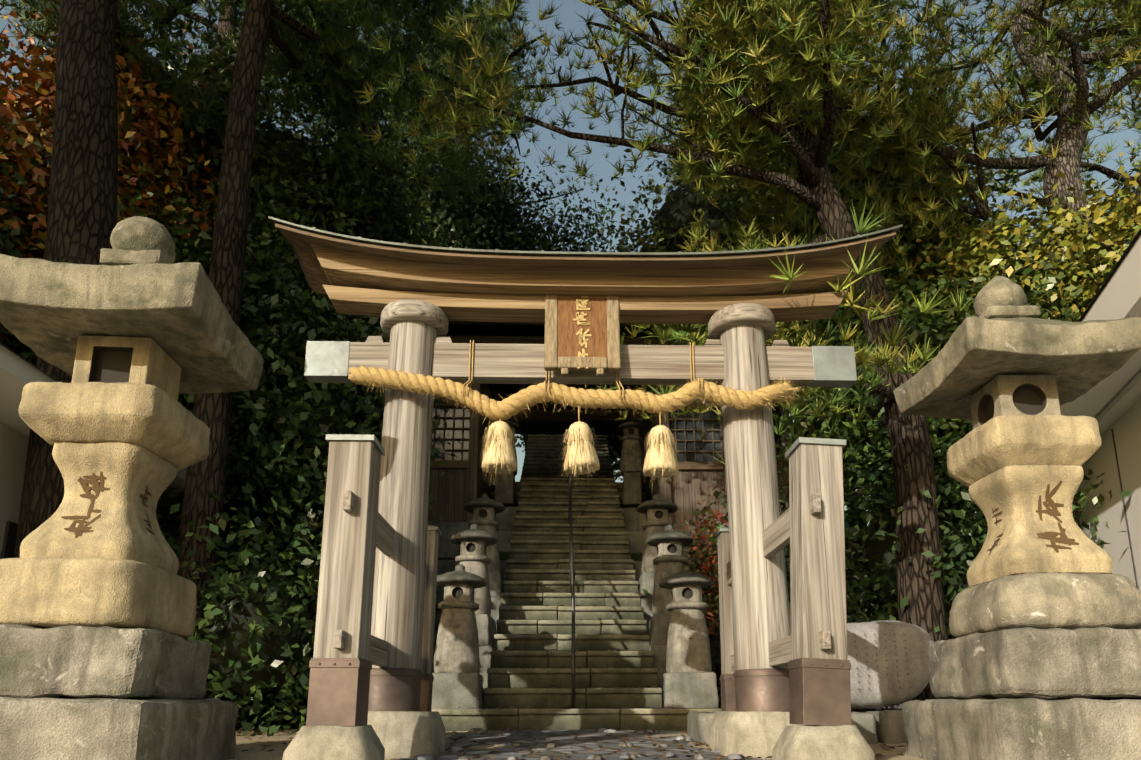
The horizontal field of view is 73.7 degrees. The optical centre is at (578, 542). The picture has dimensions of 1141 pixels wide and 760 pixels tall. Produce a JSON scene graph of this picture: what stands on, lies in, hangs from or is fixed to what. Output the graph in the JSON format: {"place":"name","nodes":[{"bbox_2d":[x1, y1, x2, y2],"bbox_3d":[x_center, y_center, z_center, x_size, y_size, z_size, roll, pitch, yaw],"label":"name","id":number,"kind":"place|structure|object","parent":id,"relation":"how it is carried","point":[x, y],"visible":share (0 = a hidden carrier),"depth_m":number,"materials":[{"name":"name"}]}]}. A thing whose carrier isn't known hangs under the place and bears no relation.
{"place":"outdoors","nodes":[
{"label":"outdoors","id":0,"kind":"place"},
{"bbox_2d":[367,711,445,758],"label":"pillar foundation stone","id":1,"kind":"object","parent":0,"point":[409,734],"depth_m":4.49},
{"bbox_2d":[368,668,421,711],"bbox_3d":[-1.206,0.942,4.844,0.408,0.265,0.408,0,-13,-1],"label":"pillar base sleeve","id":2,"kind":"object","parent":1,"relation":"on","point":[394,689],"visible":0.69,"depth_m":4.67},
{"bbox_2d":[502,419,520,432],"bbox_3d":[-1.319,-2.196,14.049,0.541,0.225,0.543,0,-13,-1],"label":"lantern kasa","id":3,"kind":"object","parent":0,"point":[516,426],"visible":0.46,"depth_m":13.88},
{"bbox_2d":[0,0,1140,525],"label":"sky","id":4,"kind":"structure","parent":0,"point":[600,168],"materials":[{"name":"blue"}]},
{"bbox_2d":[229,547,923,759],"bbox_3d":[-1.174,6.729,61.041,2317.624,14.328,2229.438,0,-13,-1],"label":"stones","id":5,"kind":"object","parent":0,"point":[253,751],"depth_m":5.21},
{"bbox_2d":[0,697,237,759],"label":"lantern block","id":6,"kind":"structure","parent":5,"relation":"on","point":[101,729],"depth_m":3.40,"materials":[{"name":"grey stone"}]},
{"bbox_2d":[0,624,211,699],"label":"lantern block","id":7,"kind":"structure","parent":6,"relation":"on","point":[72,661],"depth_m":3.60,"materials":[{"name":"grey stone"}]},
{"bbox_2d":[0,557,196,638],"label":"lantern base","id":8,"kind":"object","parent":7,"relation":"on","point":[41,592],"visible":0.85,"depth_m":3.73,"materials":[{"name":"stone"}]},
{"bbox_2d":[20,442,178,574],"bbox_3d":[-2.578,-0.168,4.191,0.588,0.651,0.590,0,-13,-1],"label":"lantern","id":9,"kind":"object","parent":8,"relation":"on","point":[132,472],"visible":0.9,"depth_m":4.03,"materials":[{"name":"stone"}]},
{"bbox_2d":[61,471,155,537],"bbox_3d":[-2.468,-0.176,4.063,0.181,0.382,0.446,-12,-17,42],"label":"carved inscription","id":10,"kind":"object","parent":9,"relation":"attached to","point":[80,529],"visible":1,"depth_m":4.03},
{"bbox_2d":[18,382,209,470],"bbox_3d":[-2.578,-0.625,4.294,0.745,0.308,0.746,0,-13,-1],"label":"lantern","id":11,"kind":"object","parent":9,"relation":"on","point":[153,419],"visible":0.81,"depth_m":3.98,"materials":[{"name":"stone"}]},
{"bbox_2d":[71,335,180,401],"bbox_3d":[-2.578,-0.931,4.362,0.411,0.350,0.411,0,-13,-1],"label":"lantern hibukuro","id":12,"kind":"object","parent":11,"relation":"on","point":[117,359],"visible":0.48,"depth_m":4.21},
{"bbox_2d":[0,254,263,393],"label":"stone lantern roof","id":13,"kind":"structure","parent":12,"relation":"on","point":[177,313],"depth_m":4.01,"materials":[{"name":"stone"}]},
{"bbox_2d":[99,248,169,265],"bbox_3d":[-2.578,-1.602,4.511,0.360,0.117,0.358,0,-13,-1],"label":"finial base","id":14,"kind":"object","parent":13,"relation":"on","point":[112,257],"visible":0.33,"depth_m":4.35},
{"bbox_2d":[110,216,174,263],"bbox_3d":[-2.599,-1.771,4.550,0.340,0.318,0.346,0,-13,-1],"label":"lantern finial","id":15,"kind":"object","parent":14,"relation":"on","point":[138,233],"visible":0.69,"depth_m":4.42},
{"bbox_2d":[282,725,384,759],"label":"stone base","id":16,"kind":"object","parent":5,"relation":"on","point":[335,743],"visible":0.94,"depth_m":3.63,"materials":[{"name":"stone"}]},
{"bbox_2d":[306,658,371,725],"bbox_3d":[-1.210,0.759,3.857,0.249,0.330,0.256,0,-13,-1],"label":"post sleeve","id":17,"kind":"object","parent":16,"relation":"on","point":[338,693],"visible":1,"depth_m":3.75,"materials":[{"name":"orange metal"}]},
{"bbox_2d":[313,441,380,660],"bbox_3d":[-1.210,0.201,3.985,0.225,1.475,0.225,0,-13,-1],"label":"side post","id":18,"kind":"object","parent":16,"relation":"on","point":[346,581],"visible":0.67,"depth_m":3.92,"materials":[{"name":"grey wood"}]},
{"bbox_2d":[325,434,384,455],"bbox_3d":[-1.210,-0.549,4.152,0.255,0.068,0.255,0,-13,-1],"label":"post cap","id":19,"kind":"object","parent":18,"relation":"on","point":[352,437],"visible":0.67,"depth_m":4.03,"materials":[{"name":"grey metal"}]},
{"bbox_2d":[371,320,436,669],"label":"torii pillar","id":20,"kind":"structure","parent":5,"relation":"on","point":[398,599],"depth_m":4.98,"materials":[{"name":"wood"}]},
{"bbox_2d":[380,299,447,337],"bbox_3d":[-1.161,-1.559,5.404,0.470,0.130,0.470,0,-13,-1],"label":"pillar capital","id":21,"kind":"object","parent":20,"relation":"on","point":[433,315],"visible":0.73,"depth_m":5.22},
{"bbox_2d":[323,285,846,323],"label":"torii upper lintel","id":22,"kind":"structure","parent":21,"relation":"on","point":[531,308],"depth_m":5.38,"materials":[{"name":"wood"}]},
{"bbox_2d":[310,243,859,296],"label":"torii top lintel","id":23,"kind":"structure","parent":22,"relation":"on","point":[347,269],"depth_m":5.28,"materials":[{"name":"wood"}]},
{"bbox_2d":[275,223,895,294],"bbox_3d":[0.059,-1.976,5.524,4.200,0.346,0.800,0,-13,-1],"label":"torii roof cap","id":24,"kind":"object","parent":23,"relation":"on","point":[300,240],"visible":0.38,"depth_m":5.18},
{"bbox_2d":[333,491,830,674],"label":"tie beams","id":25,"kind":"structure","parent":20,"relation":"attached to","point":[776,535],"depth_m":4.51,"materials":[{"name":"grey wood"}]},
{"bbox_2d":[268,216,902,291],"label":"torii copper roof","id":26,"kind":"structure","parent":20,"relation":"on","point":[314,230],"depth_m":5.10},
{"bbox_2d":[219,522,902,724],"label":"ground","id":27,"kind":"structure","parent":5,"relation":"on","point":[448,551],"depth_m":11.03,"materials":[{"name":"soil"}]},
{"bbox_2d":[231,482,903,759],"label":"fallen leaves","id":28,"kind":"object","parent":5,"relation":"on","point":[648,735],"visible":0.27,"depth_m":5.59,"materials":[{"name":"brown plant"}]},
{"bbox_2d":[0,0,1140,735],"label":"ivy foliage","id":29,"kind":"object","parent":5,"relation":"on","point":[282,322],"visible":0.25,"depth_m":8.77,"materials":[{"name":"green plant"}]},
{"bbox_2d":[0,0,1140,463],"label":"pine needles","id":30,"kind":"object","parent":5,"relation":"on","point":[450,44],"visible":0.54,"depth_m":9.67,"materials":[{"name":"plant"}]},
{"bbox_2d":[0,235,1140,591],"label":"building walls","id":31,"kind":"structure","parent":5,"relation":"on","point":[1112,401],"depth_m":6.50,"materials":[{"name":"paint"}]},
{"bbox_2d":[0,429,1138,589],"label":"wall","id":32,"kind":"structure","parent":31,"relation":"attached to","point":[9,541],"depth_m":6.40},
{"bbox_2d":[0,228,1140,502],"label":"building roof","id":33,"kind":"structure","parent":31,"relation":"on","point":[1122,258],"depth_m":5.41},
{"bbox_2d":[479,507,666,708],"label":"stair side walls","id":34,"kind":"structure","parent":5,"relation":"on","point":[634,520],"depth_m":10.50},
{"bbox_2d":[455,554,490,615],"bbox_3d":[-1.190,0.505,8.550,0.433,0.691,0.433,0,-13,-1],"label":"lantern shaft","id":35,"kind":"object","parent":34,"relation":"on","point":[475,564],"visible":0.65,"depth_m":8.43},
{"bbox_2d":[460,540,486,555],"bbox_3d":[-1.190,0.087,8.643,0.290,0.180,0.290,0,-13,-1],"label":"lantern hibukuro","id":36,"kind":"object","parent":35,"relation":"on","point":[474,547],"visible":0.77,"depth_m":8.53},
{"bbox_2d":[450,524,496,545],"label":"stone lantern roof","id":37,"kind":"structure","parent":36,"relation":"on","point":[473,533],"depth_m":8.49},
{"bbox_2d":[468,519,499,571],"bbox_3d":[-1.212,0.080,9.722,0.432,0.689,0.431,0,-13,-1],"label":"lantern shaft","id":38,"kind":"object","parent":34,"relation":"on","point":[490,527],"visible":0.4,"depth_m":9.61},
{"bbox_2d":[473,507,495,520],"bbox_3d":[-1.212,-0.338,9.814,0.290,0.180,0.290,0,-13,-1],"label":"lantern hibukuro","id":39,"kind":"object","parent":38,"relation":"on","point":[487,513],"visible":0.77,"depth_m":9.70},
{"bbox_2d":[463,493,504,513],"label":"stone lantern roof","id":40,"kind":"structure","parent":39,"relation":"on","point":[484,500],"depth_m":9.67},
{"bbox_2d":[475,614,495,645],"bbox_3d":[-1.188,0.994,8.439,0.545,0.363,0.526,0,-13,-1],"label":"stone lantern base","id":41,"kind":"object","parent":34,"relation":"on","point":[486,625],"visible":0.23,"depth_m":8.22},
{"bbox_2d":[488,571,502,596],"bbox_3d":[-1.202,0.568,9.612,0.505,0.360,0.518,0,-13,-1],"label":"stone lantern post","id":42,"kind":"object","parent":34,"relation":"on","point":[496,583],"visible":0.38,"depth_m":9.40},
{"bbox_2d":[494,472,515,506],"bbox_3d":[-1.320,-0.964,13.775,0.365,0.631,0.360,0,-13,-1],"label":"step lantern pedestal","id":43,"kind":"object","parent":34,"relation":"on","point":[504,495],"visible":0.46,"depth_m":13.62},
{"bbox_2d":[494,436,517,475],"bbox_3d":[-1.320,-1.591,13.915,0.432,0.690,0.431,0,-13,-1],"label":"step lantern body","id":44,"kind":"object","parent":34,"relation":"on","point":[515,473],"visible":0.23,"depth_m":13.86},
{"bbox_2d":[620,435,643,476],"bbox_3d":[0.979,-1.580,13.962,0.436,0.692,0.432,0,-13,-1],"label":"lantern shaft","id":45,"kind":"object","parent":34,"relation":"on","point":[629,462],"visible":0.94,"depth_m":13.79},
{"bbox_2d":[623,427,638,436],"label":"lantern hibukuro","id":46,"kind":"object","parent":45,"relation":"on","point":[628,431],"visible":0.52,"depth_m":13.94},
{"bbox_2d":[616,419,645,433],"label":"stone lantern roof","id":47,"kind":"structure","parent":46,"relation":"on","point":[630,423],"depth_m":13.92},
{"bbox_2d":[623,472,641,507],"bbox_3d":[0.980,-0.953,13.822,0.355,0.630,0.358,0,-13,-1],"label":"lantern pedestal","id":48,"kind":"object","parent":34,"relation":"on","point":[632,493],"visible":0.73,"depth_m":13.66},
{"bbox_2d":[638,572,655,598],"bbox_3d":[1.030,0.580,9.658,0.515,0.369,0.501,0,-13,-1],"label":"lantern pedestal","id":49,"kind":"object","parent":34,"relation":"on","point":[646,580],"visible":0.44,"depth_m":9.44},
{"bbox_2d":[642,520,672,571],"bbox_3d":[1.028,0.090,9.766,0.431,0.690,0.433,0,-13,-1],"label":"lantern shaft","id":50,"kind":"object","parent":34,"relation":"on","point":[649,554],"visible":0.48,"depth_m":9.65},
{"bbox_2d":[646,508,668,521],"bbox_3d":[1.028,-0.327,9.860,0.290,0.180,0.290,0,-13,-1],"label":"lantern hibukuro","id":51,"kind":"object","parent":50,"relation":"on","point":[652,514],"visible":0.54,"depth_m":9.74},
{"bbox_2d":[636,494,677,513],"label":"stone lantern roof","id":52,"kind":"structure","parent":51,"relation":"on","point":[657,501],"depth_m":9.71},
{"bbox_2d":[648,615,669,645],"bbox_3d":[1.052,1.006,8.482,0.523,0.362,0.512,0,-13,-1],"label":"lantern pedestal","id":53,"kind":"object","parent":34,"relation":"on","point":[658,628],"visible":0.27,"depth_m":8.25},
{"bbox_2d":[652,555,687,615],"bbox_3d":[1.049,0.515,8.595,0.432,0.689,0.431,0,-13,-1],"label":"lantern shaft","id":54,"kind":"object","parent":34,"relation":"on","point":[667,565],"visible":0.62,"depth_m":8.47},
{"bbox_2d":[657,541,682,556],"bbox_3d":[1.050,0.098,8.689,0.290,0.180,0.290,0,-13,-1],"label":"lantern hibukuro","id":55,"kind":"object","parent":54,"relation":"on","point":[669,548],"visible":0.69,"depth_m":8.57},
{"bbox_2d":[646,525,692,546],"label":"stone lantern roof","id":56,"kind":"structure","parent":55,"relation":"on","point":[669,533],"depth_m":8.55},
{"bbox_2d":[431,435,720,732],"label":"stone stairs","id":57,"kind":"structure","parent":5,"relation":"on","point":[532,587],"depth_m":8.67,"materials":[{"name":"stone"}]},
{"bbox_2d":[434,601,479,672],"bbox_3d":[-1.167,0.929,7.378,0.432,0.689,0.433,0,-13,-1],"label":"lantern shaft","id":58,"kind":"object","parent":57,"relation":"on","point":[452,655],"visible":0.92,"depth_m":7.21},
{"bbox_2d":[444,584,474,601],"bbox_3d":[-1.168,0.512,7.473,0.290,0.180,0.290,0,-13,-1],"label":"lantern hibukuro","id":59,"kind":"object","parent":58,"relation":"on","point":[458,592],"visible":0.83,"depth_m":7.35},
{"bbox_2d":[437,564,486,587],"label":"stone lantern roof","id":60,"kind":"structure","parent":59,"relation":"on","point":[459,575],"depth_m":7.32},
{"bbox_2d":[432,672,483,708],"bbox_3d":[-1.169,1.423,7.269,0.518,0.355,0.501,0,-13,-1],"label":"stone lantern base","id":61,"kind":"object","parent":57,"relation":"on","point":[461,690],"visible":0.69,"depth_m":7.04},
{"bbox_2d":[568,474,575,707],"bbox_3d":[-0.112,-0.186,10.755,0.042,5.284,6.338,0,-13,-1],"label":"stair handrail","id":62,"kind":"object","parent":57,"relation":"on","point":[572,592],"visible":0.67,"depth_m":7.77,"materials":[{"name":"grey metal"}]},
{"bbox_2d":[666,601,711,672],"bbox_3d":[1.071,0.940,7.425,0.432,0.690,0.432,0,-13,-1],"label":"lantern shaft","id":63,"kind":"object","parent":57,"relation":"on","point":[685,654],"visible":0.88,"depth_m":7.26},
{"bbox_2d":[671,584,701,602],"bbox_3d":[1.072,0.522,7.519,0.290,0.180,0.290,0,-13,-1],"label":"lantern hibukuro","id":64,"kind":"object","parent":63,"relation":"on","point":[686,592],"visible":0.79,"depth_m":7.40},
{"bbox_2d":[659,565,713,588],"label":"stone lantern roof","id":65,"kind":"structure","parent":64,"relation":"on","point":[685,575],"depth_m":7.37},
{"bbox_2d":[663,672,718,707],"bbox_3d":[1.072,1.429,7.320,0.542,0.361,0.538,0,-13,-1],"label":"lantern base","id":66,"kind":"object","parent":57,"relation":"on","point":[690,690],"visible":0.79,"depth_m":7.09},
{"bbox_2d":[13,0,1140,726],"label":"pine trees","id":67,"kind":"object","parent":5,"relation":"on","point":[83,198],"visible":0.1,"depth_m":7.34,"materials":[{"name":"brown plant"}]},
{"bbox_2d":[367,317,812,470],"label":"wood shrine beams","id":68,"kind":"structure","parent":5,"relation":"on","point":[594,416],"depth_m":12.91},
{"bbox_2d":[719,324,790,669],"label":"torii pillar","id":69,"kind":"structure","parent":5,"relation":"on","point":[761,610],"depth_m":5.02,"materials":[{"name":"wood"}]},
{"bbox_2d":[708,303,774,340],"bbox_3d":[1.169,-1.548,5.452,0.470,0.130,0.470,0,-13,-1],"label":"pillar capital","id":70,"kind":"object","parent":69,"relation":"on","point":[726,317],"visible":0.69,"depth_m":5.27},
{"bbox_2d":[687,709,906,743],"bbox_3d":[2.154,1.440,5.795,2.573,0.346,0.784,0,-13,-1],"label":"monument base","id":71,"kind":"object","parent":5,"relation":"on","point":[876,727],"visible":0.08,"depth_m":5.45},
{"bbox_2d":[720,674,735,710],"bbox_3d":[1.211,1.169,5.867,0.189,0.302,0.196,0,-13,-1],"label":"post sleeve","id":72,"kind":"object","parent":71,"relation":"on","point":[728,701],"visible":0.33,"depth_m":5.79,"materials":[{"name":"orange metal"}]},
{"bbox_2d":[772,725,874,759],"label":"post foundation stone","id":73,"kind":"object","parent":5,"relation":"on","point":[816,742],"visible":0.94,"depth_m":3.68,"materials":[{"name":"stone"}]},
{"bbox_2d":[789,444,847,659],"bbox_3d":[1.268,0.214,4.035,0.301,1.484,0.225,0,-13,-1],"label":"side post","id":74,"kind":"object","parent":73,"relation":"on","point":[817,579],"visible":0.62,"depth_m":3.98,"materials":[{"name":"grey wood"}]},
{"bbox_2d":[785,437,845,457],"bbox_3d":[1.307,-0.532,4.203,0.256,0.075,0.255,0,-13,-1],"label":"post cap","id":75,"kind":"object","parent":74,"relation":"on","point":[807,440],"visible":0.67,"depth_m":4.08,"materials":[{"name":"grey metal"}]},
{"bbox_2d":[788,658,850,725],"bbox_3d":[1.240,0.771,3.907,0.260,0.342,0.256,0,-13,-1],"label":"post base sleeve","id":76,"kind":"object","parent":73,"relation":"on","point":[819,691],"visible":0.98,"depth_m":3.80,"materials":[{"name":"orange metal"}]},
{"bbox_2d":[847,0,1140,301],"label":"tree","id":77,"kind":"object","parent":5,"relation":"on","point":[1071,140],"visible":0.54,"depth_m":10.14,"materials":[{"name":"brown plant"}]},
{"bbox_2d":[901,698,1140,759],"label":"lantern block","id":78,"kind":"structure","parent":5,"relation":"on","point":[1024,729],"depth_m":3.49,"materials":[{"name":"grey stone"}]},
{"bbox_2d":[927,626,1140,699],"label":"lantern block","id":79,"kind":"structure","parent":78,"relation":"on","point":[1102,662],"depth_m":3.70,"materials":[{"name":"grey stone"}]},
{"bbox_2d":[949,572,1140,637],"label":"lantern base","id":80,"kind":"object","parent":79,"relation":"on","point":[1049,600],"visible":0.77,"depth_m":3.84,"materials":[{"name":"stone"}]},
{"bbox_2d":[966,465,1112,586],"bbox_3d":[2.541,-0.078,4.282,0.556,0.603,0.557,0,-13,-1],"label":"lantern","id":81,"kind":"object","parent":80,"relation":"on","point":[1012,493],"visible":0.92,"depth_m":4.12,"materials":[{"name":"stone"}]},
{"bbox_2d":[947,415,1101,486],"bbox_3d":[2.542,-0.500,4.376,0.617,0.285,0.615,0,-13,-1],"label":"lantern","id":82,"kind":"object","parent":81,"relation":"on","point":[992,445],"visible":0.81,"depth_m":4.11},
{"bbox_2d":[969,375,1060,428],"bbox_3d":[2.541,-0.771,4.437,0.341,0.300,0.341,0,-13,-1],"label":"lantern hibukuro","id":83,"kind":"object","parent":82,"relation":"on","point":[1000,395],"visible":0.71,"depth_m":4.31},
{"bbox_2d":[893,316,1140,419],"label":"lantern roof","id":84,"kind":"structure","parent":83,"relation":"on","point":[975,354],"depth_m":4.15,"materials":[{"name":"stone"}]},
{"bbox_2d":[979,305,1040,318],"bbox_3d":[2.540,-1.319,4.558,0.312,0.080,0.311,0,-13,-1],"label":"finial base","id":85,"kind":"object","parent":84,"relation":"on","point":[1008,311],"visible":0.42,"depth_m":4.42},
{"bbox_2d":[973,275,1026,316],"bbox_3d":[2.544,-1.480,4.595,0.275,0.302,0.281,0,-13,-1],"label":"lantern finial","id":86,"kind":"object","parent":85,"relation":"on","point":[999,290],"visible":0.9,"depth_m":4.49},
{"bbox_2d":[987,481,1078,553],"bbox_3d":[2.450,-0.118,4.161,0.445,0.410,0.182,-11,-17,40],"label":"carved inscription","id":87,"kind":"object","parent":81,"relation":"attached to","point":[1055,513],"visible":1,"depth_m":4.12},
{"bbox_2d":[479,421,681,486],"bbox_3d":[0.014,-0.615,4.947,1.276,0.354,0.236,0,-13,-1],"label":"straw tassels","id":88,"kind":"object","parent":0,"point":[657,461],"visible":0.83,"depth_m":4.88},
{"bbox_2d":[396,729,764,759],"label":"cobble path","id":89,"kind":"structure","parent":0,"point":[560,739],"depth_m":5.17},
{"bbox_2d":[412,728,744,759],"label":"paving stones","id":90,"kind":"object","parent":89,"relation":"on","point":[594,756],"visible":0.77,"depth_m":4.77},
{"bbox_2d":[348,342,813,385],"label":"torii tie beam","id":91,"kind":"structure","parent":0,"point":[524,364],"depth_m":5.31,"materials":[{"name":"grey wood"}]},
{"bbox_2d":[304,341,856,386],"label":"beam end caps","id":92,"kind":"object","parent":91,"relation":"attached to","point":[328,362],"visible":0.85,"depth_m":5.31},
{"bbox_2d":[366,336,789,345],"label":"wedges","id":93,"kind":"object","parent":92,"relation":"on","point":[709,342],"visible":0.6,"depth_m":5.37,"materials":[{"name":"grey wood"}]},
{"bbox_2d":[544,294,620,375],"bbox_3d":[0.029,-1.497,5.292,0.520,0.771,0.148,0,-13,-1],"label":"plaque frame","id":94,"kind":"object","parent":91,"relation":"attached to","point":[553,361],"visible":0.79,"depth_m":5.20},
{"bbox_2d":[558,295,606,356],"bbox_3d":[0.028,-1.517,5.298,0.380,0.588,0.112,0,-13,-1],"label":"sign panel","id":95,"kind":"object","parent":94,"relation":"in","point":[569,328],"visible":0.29,"depth_m":5.27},
{"bbox_2d":[573,296,590,368],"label":"plaque letters","id":96,"kind":"object","parent":95,"relation":"attached to","point":[580,317],"visible":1,"depth_m":5.28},
{"bbox_2d":[462,340,702,424],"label":"hanging cords","id":97,"kind":"object","parent":91,"relation":"hanging from","point":[692,345],"visible":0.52,"depth_m":5.25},
{"bbox_2d":[348,366,792,419],"bbox_3d":[-0.018,-0.964,5.206,3.008,0.400,0.468,0,-13,-1],"label":"shimenawa rope","id":98,"kind":"object","parent":97,"relation":"hanging from","point":[494,407],"visible":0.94,"depth_m":4.99,"materials":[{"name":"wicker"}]},
{"bbox_2d":[350,361,800,425],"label":"rope straw fibers","id":99,"kind":"object","parent":98,"relation":"attached to","point":[785,399],"visible":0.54,"depth_m":5.00},
{"bbox_2d":[437,335,771,519],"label":"shrine inner walls","id":100,"kind":"structure","parent":0,"point":[501,392],"depth_m":15.11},
{"bbox_2d":[428,383,790,525],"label":"wooden shrine walls","id":101,"kind":"structure","parent":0,"point":[470,486],"depth_m":12.50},
{"bbox_2d":[430,407,720,461],"bbox_3d":[-0.144,-1.792,12.704,7.200,0.950,0.010,0,-13,-1],"label":"lattice window","id":102,"kind":"structure","parent":101,"relation":"in","point":[680,436],"depth_m":12.71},
{"bbox_2d":[377,311,837,434],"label":"shrine roof tiles","id":103,"kind":"object","parent":101,"relation":"on","point":[557,428],"visible":0.06,"depth_m":15.54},
{"bbox_2d":[717,532,733,673],"bbox_3d":[1.215,0.623,5.993,0.180,1.423,0.165,0,-13,-1],"label":"post","id":104,"kind":"object","parent":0,"point":[726,617],"visible":0.27,"depth_m":5.96,"materials":[{"name":"grey wood"}]},
{"bbox_2d":[715,526,728,536],"bbox_3d":[1.223,-0.101,6.154,0.195,0.069,0.195,0,-13,-1],"label":"post cap","id":105,"kind":"object","parent":104,"relation":"on","point":[721,529],"visible":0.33,"depth_m":6.06,"materials":[{"name":"grey metal"}]},
{"bbox_2d":[709,711,797,758],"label":"pillar foundation stone","id":106,"kind":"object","parent":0,"point":[753,734],"depth_m":4.53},
{"bbox_2d":[734,668,788,711],"bbox_3d":[1.214,0.953,4.894,0.408,0.265,0.408,0,-13,-1],"label":"pillar base sleeve","id":107,"kind":"object","parent":106,"relation":"on","point":[762,690],"visible":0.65,"depth_m":4.72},
{"bbox_2d":[847,620,933,708],"bbox_3d":[2.131,0.954,5.891,1.279,0.701,0.404,0,-13,-1],"label":"monument stone","id":108,"kind":"object","parent":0,"point":[919,641],"visible":0.42,"depth_m":5.72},
{"bbox_2d":[847,633,909,689],"bbox_3d":[2.084,0.883,5.681,0.779,0.428,0.001,0,-13,-1],"label":"monument inscription","id":109,"kind":"object","parent":108,"relation":"attached to","point":[908,674],"visible":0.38,"depth_m":5.69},
{"bbox_3d":[-1.223,1.431,5.759,0.388,0.267,0.388,0,-13,-1],"label":"post plinth","id":110,"kind":"object","parent":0,"visible":0},
{"bbox_2d":[420,674,433,710],"bbox_3d":[-1.219,1.158,5.817,0.189,0.302,0.196,0,-13,-1],"label":"post sleeve","id":111,"kind":"object","parent":110,"relation":"on","point":[427,680],"visible":0.25,"depth_m":5.75,"materials":[{"name":"orange metal"}]},
{"bbox_2d":[421,530,438,673],"bbox_3d":[-1.216,0.612,5.943,0.177,1.422,0.165,0,-13,-1],"label":"side post","id":112,"kind":"object","parent":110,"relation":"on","point":[430,601],"visible":0.29,"depth_m":5.92,"materials":[{"name":"grey wood"}]},
{"bbox_2d":[428,525,440,535],"bbox_3d":[-1.209,-0.112,6.105,0.195,0.069,0.195,0,-13,-1],"label":"post cap","id":113,"kind":"object","parent":112,"relation":"on","point":[435,528],"visible":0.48,"depth_m":6.01,"materials":[{"name":"grey metal"}]}
]}

